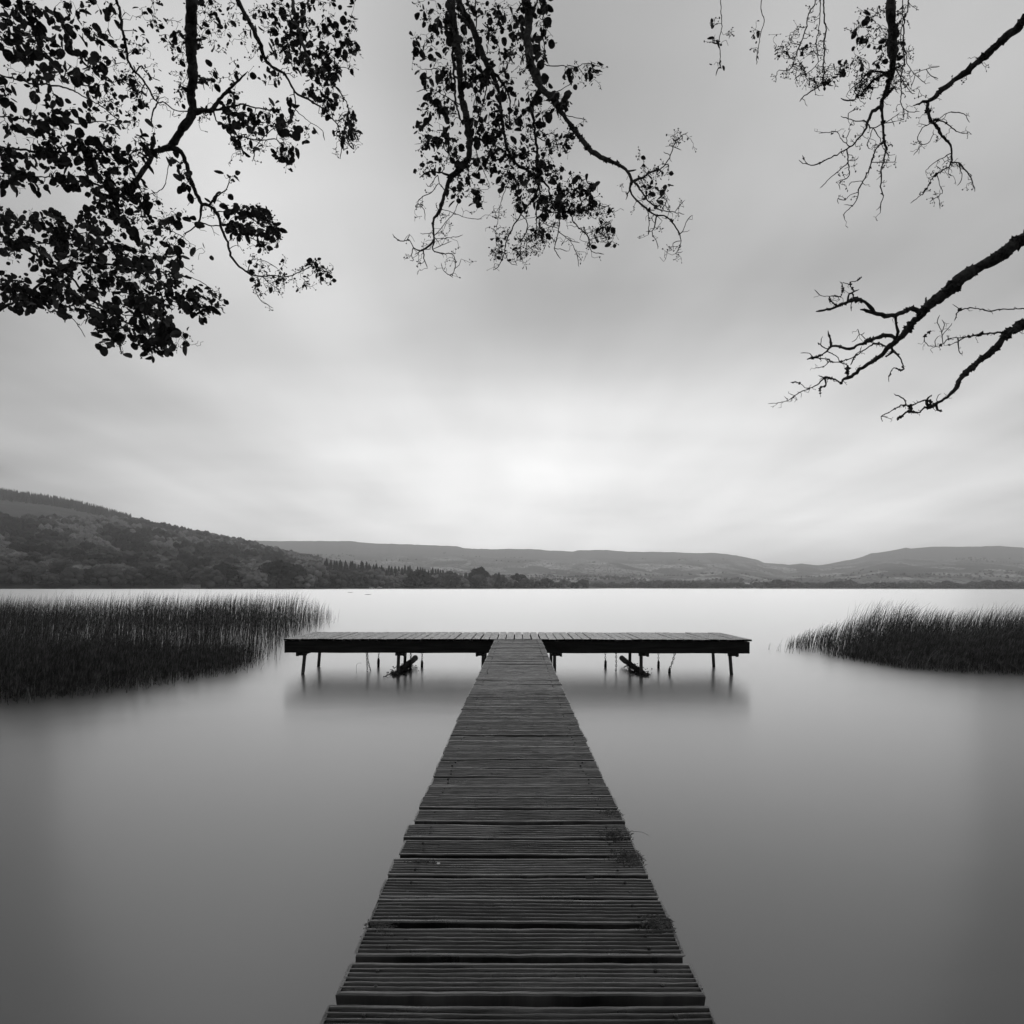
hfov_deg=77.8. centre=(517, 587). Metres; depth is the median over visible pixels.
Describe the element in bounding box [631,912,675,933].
moss clump
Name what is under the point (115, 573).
broadleaf tree
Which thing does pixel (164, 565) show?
broadleaf tree
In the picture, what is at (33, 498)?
plantation
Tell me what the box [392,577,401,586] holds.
broadleaf tree
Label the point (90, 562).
broadleaf tree
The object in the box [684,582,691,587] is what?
broadleaf tree
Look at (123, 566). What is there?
broadleaf tree
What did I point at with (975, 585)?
broadleaf tree
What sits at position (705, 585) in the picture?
broadleaf tree
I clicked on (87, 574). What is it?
broadleaf tree
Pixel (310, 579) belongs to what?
broadleaf tree
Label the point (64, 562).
broadleaf tree
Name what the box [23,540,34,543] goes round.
broadleaf tree
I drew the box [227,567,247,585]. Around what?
broadleaf tree
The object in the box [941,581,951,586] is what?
broadleaf tree
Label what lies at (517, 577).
broadleaf tree
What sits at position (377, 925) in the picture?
moss clump
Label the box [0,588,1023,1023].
water
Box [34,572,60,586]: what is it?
broadleaf tree
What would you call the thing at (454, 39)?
alder tree
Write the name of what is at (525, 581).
broadleaf tree
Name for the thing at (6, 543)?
broadleaf tree
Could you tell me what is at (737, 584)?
broadleaf tree
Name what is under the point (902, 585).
broadleaf tree
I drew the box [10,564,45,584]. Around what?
broadleaf tree
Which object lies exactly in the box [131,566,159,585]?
broadleaf tree
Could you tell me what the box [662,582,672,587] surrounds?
broadleaf tree
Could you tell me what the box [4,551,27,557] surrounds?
broadleaf tree
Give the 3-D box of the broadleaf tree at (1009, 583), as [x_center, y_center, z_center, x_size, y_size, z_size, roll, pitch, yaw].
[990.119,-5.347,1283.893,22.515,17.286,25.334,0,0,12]
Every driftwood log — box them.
[383,655,418,677]
[619,655,652,675]
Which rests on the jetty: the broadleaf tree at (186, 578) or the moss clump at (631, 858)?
the moss clump at (631, 858)
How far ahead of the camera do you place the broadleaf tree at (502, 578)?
776.17 m
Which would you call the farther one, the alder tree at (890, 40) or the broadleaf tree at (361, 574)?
the broadleaf tree at (361, 574)
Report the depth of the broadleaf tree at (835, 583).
1282.42 m
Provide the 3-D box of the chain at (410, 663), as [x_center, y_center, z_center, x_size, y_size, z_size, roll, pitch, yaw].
[-2.018,1.413,11.900,0.048,0.566,0.048,0,0,-28]
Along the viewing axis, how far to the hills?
3410.41 m
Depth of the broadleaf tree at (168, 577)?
505.93 m
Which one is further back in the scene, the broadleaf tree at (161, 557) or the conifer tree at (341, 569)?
the conifer tree at (341, 569)
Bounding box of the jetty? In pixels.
[284,632,751,1023]
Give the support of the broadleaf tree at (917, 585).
on the hills
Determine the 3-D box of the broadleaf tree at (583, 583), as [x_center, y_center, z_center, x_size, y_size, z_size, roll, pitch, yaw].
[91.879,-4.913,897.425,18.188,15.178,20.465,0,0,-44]
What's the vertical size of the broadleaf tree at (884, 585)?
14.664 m
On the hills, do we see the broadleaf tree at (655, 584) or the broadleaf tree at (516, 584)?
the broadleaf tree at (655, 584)
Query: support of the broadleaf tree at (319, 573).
on the hillside
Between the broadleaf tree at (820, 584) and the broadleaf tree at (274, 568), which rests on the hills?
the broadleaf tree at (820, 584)
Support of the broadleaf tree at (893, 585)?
on the hills
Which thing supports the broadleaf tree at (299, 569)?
on the hillside
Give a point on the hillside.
(16, 509)
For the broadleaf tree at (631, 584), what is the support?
on the hills
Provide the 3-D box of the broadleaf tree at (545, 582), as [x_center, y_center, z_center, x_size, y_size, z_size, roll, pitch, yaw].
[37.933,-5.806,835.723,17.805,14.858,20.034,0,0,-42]
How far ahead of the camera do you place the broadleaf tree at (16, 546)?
616.17 m
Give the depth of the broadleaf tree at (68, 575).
459.71 m
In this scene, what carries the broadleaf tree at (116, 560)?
on the hillside
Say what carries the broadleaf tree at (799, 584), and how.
on the hills
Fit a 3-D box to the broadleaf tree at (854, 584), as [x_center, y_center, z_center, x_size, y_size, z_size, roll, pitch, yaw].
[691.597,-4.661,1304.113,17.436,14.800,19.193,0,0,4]
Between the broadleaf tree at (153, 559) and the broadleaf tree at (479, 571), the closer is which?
the broadleaf tree at (153, 559)
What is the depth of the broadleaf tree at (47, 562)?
492.98 m
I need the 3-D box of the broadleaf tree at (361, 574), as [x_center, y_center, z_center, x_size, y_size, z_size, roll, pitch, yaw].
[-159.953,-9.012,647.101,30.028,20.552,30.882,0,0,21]
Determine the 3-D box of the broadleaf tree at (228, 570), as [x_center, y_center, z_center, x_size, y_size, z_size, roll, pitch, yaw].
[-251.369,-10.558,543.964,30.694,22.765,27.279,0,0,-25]
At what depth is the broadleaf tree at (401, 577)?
678.42 m
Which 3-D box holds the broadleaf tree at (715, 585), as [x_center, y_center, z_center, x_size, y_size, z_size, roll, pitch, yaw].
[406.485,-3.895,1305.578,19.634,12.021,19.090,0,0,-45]
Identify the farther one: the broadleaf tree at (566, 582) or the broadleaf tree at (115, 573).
the broadleaf tree at (566, 582)
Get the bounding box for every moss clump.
[360,915,398,936]
[404,859,435,864]
[406,829,434,835]
[584,825,633,844]
[593,806,624,816]
[600,848,647,867]
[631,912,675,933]
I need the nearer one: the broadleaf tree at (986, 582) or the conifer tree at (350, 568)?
the conifer tree at (350, 568)
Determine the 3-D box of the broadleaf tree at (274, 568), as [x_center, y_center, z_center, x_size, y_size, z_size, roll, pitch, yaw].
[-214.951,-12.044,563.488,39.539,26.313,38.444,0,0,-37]
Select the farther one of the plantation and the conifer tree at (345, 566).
the plantation
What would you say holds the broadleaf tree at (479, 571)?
on the hillside
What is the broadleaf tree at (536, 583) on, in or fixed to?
on the hillside
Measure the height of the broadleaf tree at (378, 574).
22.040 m
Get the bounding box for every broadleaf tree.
[0,540,10,545]
[0,547,15,553]
[0,557,17,584]
[2,536,26,543]
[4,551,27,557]
[6,542,22,551]
[8,568,32,582]
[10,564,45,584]
[19,556,45,562]
[20,560,49,582]
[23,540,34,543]
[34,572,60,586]
[39,560,53,565]
[46,567,64,584]
[48,557,82,568]
[59,567,84,585]
[71,564,90,579]
[74,568,99,584]
[81,558,100,565]
[90,565,110,584]
[98,565,125,585]
[102,557,126,564]
[113,562,131,580]
[123,557,142,565]
[123,568,145,585]
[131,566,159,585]
[147,556,159,561]
[149,570,178,585]
[153,554,168,559]
[155,563,170,567]
[182,570,197,584]
[191,567,225,588]
[201,576,215,584]
[212,562,242,586]
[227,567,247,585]
[228,568,252,586]
[242,571,268,588]
[248,562,261,565]
[257,559,296,586]
[257,566,276,585]
[283,564,308,586]
[292,573,315,588]
[304,562,329,587]
[325,569,346,586]
[343,571,359,586]
[349,569,376,586]
[364,568,388,587]
[378,576,394,585]
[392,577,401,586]
[394,574,407,586]
[402,575,420,587]
[407,570,431,586]
[426,577,437,587]
[433,577,444,587]
[438,571,461,587]
[456,578,469,587]
[465,577,477,587]
[468,566,490,586]
[471,574,487,587]
[481,577,494,587]
[491,573,507,586]
[501,577,513,587]
[509,573,525,587]
[513,581,520,587]
[519,577,530,586]
[533,580,541,587]
[540,578,554,586]
[557,579,570,587]
[570,582,578,587]
[576,579,588,588]
[628,582,636,587]
[636,582,645,587]
[651,582,660,587]
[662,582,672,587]
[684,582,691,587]
[702,583,710,587]
[711,583,719,587]
[734,582,742,587]
[759,582,769,587]
[769,579,784,587]
[783,580,794,587]
[795,582,803,587]
[807,583,814,587]
[815,582,824,587]
[830,581,841,587]
[843,579,853,587]
[849,582,858,587]
[870,582,878,587]
[878,582,890,587]
[889,583,896,587]
[896,583,906,587]
[912,583,921,587]
[920,582,928,587]
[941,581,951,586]
[950,583,959,587]
[970,582,981,587]
[981,580,993,587]
[984,580,997,587]
[999,581,1013,588]
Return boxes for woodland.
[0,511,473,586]
[313,552,1023,587]
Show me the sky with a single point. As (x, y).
(619, 401)
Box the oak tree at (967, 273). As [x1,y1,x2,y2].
[768,230,1023,420]
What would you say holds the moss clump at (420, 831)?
on the jetty
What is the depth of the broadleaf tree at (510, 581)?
789.20 m
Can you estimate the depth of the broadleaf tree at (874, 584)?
1315.53 m
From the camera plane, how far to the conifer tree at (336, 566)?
819.62 m
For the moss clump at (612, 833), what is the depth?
2.33 m
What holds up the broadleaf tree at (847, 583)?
on the hills
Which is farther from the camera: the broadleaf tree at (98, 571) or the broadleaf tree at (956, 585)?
the broadleaf tree at (956, 585)
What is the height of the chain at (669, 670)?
0.658 m
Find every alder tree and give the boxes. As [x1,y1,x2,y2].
[0,0,362,362]
[393,0,696,277]
[704,0,1023,227]
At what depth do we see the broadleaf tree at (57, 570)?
463.79 m
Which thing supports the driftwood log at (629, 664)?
on the water
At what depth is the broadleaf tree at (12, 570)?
456.68 m
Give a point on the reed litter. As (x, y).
(81, 686)
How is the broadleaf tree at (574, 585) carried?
on the hillside
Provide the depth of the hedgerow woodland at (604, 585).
2101.22 m
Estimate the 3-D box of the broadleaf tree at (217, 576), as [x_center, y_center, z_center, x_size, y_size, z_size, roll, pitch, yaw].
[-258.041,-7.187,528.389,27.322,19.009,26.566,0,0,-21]
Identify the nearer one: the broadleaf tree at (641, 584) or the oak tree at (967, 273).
the oak tree at (967, 273)
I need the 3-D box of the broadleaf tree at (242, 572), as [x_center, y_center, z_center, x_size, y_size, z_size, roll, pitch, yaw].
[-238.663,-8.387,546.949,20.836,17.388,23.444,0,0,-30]
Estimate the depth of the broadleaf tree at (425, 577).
686.60 m
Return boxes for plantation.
[0,487,157,522]
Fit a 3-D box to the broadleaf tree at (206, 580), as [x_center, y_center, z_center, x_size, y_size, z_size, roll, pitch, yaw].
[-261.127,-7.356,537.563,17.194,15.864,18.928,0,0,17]
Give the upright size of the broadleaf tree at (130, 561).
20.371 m
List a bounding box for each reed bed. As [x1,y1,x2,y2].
[0,588,338,700]
[780,599,1023,675]
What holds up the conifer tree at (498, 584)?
on the hillside
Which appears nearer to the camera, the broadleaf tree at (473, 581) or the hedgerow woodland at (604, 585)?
the broadleaf tree at (473, 581)
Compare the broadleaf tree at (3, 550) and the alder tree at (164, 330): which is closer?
the alder tree at (164, 330)
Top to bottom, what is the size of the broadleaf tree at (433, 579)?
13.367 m
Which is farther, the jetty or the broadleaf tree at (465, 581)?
the broadleaf tree at (465, 581)
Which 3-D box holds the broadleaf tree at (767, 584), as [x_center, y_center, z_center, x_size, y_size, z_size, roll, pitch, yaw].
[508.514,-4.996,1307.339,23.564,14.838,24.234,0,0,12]
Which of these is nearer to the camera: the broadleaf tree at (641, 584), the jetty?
the jetty
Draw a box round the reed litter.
[0,662,179,698]
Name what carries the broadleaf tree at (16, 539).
on the hillside
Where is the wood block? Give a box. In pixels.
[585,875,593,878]
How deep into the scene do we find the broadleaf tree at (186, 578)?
530.84 m
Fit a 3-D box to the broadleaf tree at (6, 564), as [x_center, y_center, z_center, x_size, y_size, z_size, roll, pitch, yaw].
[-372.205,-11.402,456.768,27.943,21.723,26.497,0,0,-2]
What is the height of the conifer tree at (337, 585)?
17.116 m
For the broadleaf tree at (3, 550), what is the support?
on the hillside
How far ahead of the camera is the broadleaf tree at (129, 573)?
495.26 m
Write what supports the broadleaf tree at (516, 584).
on the hillside
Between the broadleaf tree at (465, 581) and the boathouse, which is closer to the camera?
the boathouse
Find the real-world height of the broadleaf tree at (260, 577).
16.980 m
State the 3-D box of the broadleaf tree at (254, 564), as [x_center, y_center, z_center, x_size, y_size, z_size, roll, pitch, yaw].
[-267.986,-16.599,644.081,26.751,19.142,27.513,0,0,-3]
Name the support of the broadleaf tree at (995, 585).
on the hills
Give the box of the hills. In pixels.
[247,540,1023,588]
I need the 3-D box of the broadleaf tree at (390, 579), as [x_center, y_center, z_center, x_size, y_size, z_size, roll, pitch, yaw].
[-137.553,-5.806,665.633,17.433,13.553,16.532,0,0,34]
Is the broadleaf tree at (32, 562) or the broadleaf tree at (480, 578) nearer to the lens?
the broadleaf tree at (32, 562)
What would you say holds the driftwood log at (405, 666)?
on the water
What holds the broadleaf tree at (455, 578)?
on the hillside
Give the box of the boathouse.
[383,582,392,588]
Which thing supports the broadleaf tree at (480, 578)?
on the hillside
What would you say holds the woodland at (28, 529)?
on the hillside
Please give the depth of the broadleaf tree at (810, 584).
1305.93 m
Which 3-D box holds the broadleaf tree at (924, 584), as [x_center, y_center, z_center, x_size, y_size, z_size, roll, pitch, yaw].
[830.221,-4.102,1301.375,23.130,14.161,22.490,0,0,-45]
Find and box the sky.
[0,0,1023,564]
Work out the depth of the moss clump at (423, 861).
2.11 m
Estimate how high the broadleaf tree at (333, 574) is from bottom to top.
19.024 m
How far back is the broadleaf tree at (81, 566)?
472.37 m
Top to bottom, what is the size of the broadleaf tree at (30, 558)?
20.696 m
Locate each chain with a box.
[409,653,411,669]
[668,653,675,672]
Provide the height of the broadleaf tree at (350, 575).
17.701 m
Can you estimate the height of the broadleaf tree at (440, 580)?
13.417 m
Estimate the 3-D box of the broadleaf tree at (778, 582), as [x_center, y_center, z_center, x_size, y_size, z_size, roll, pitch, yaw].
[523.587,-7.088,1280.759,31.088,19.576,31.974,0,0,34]
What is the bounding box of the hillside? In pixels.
[0,498,624,588]
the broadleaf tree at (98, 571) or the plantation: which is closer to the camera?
the broadleaf tree at (98, 571)
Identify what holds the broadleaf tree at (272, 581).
on the hillside
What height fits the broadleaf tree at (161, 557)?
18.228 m
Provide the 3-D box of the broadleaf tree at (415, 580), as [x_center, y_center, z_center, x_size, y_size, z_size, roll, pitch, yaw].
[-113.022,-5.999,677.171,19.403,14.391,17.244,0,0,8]
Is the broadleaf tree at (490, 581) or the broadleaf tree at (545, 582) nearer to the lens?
the broadleaf tree at (490, 581)
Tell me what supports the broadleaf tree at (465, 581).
on the hillside
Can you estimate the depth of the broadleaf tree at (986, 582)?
1290.38 m
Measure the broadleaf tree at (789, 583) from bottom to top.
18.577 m
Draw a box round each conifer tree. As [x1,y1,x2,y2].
[333,575,342,587]
[334,561,338,569]
[339,561,343,572]
[343,560,347,571]
[348,561,353,571]
[496,573,502,588]
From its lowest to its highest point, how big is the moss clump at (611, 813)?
0.012 m

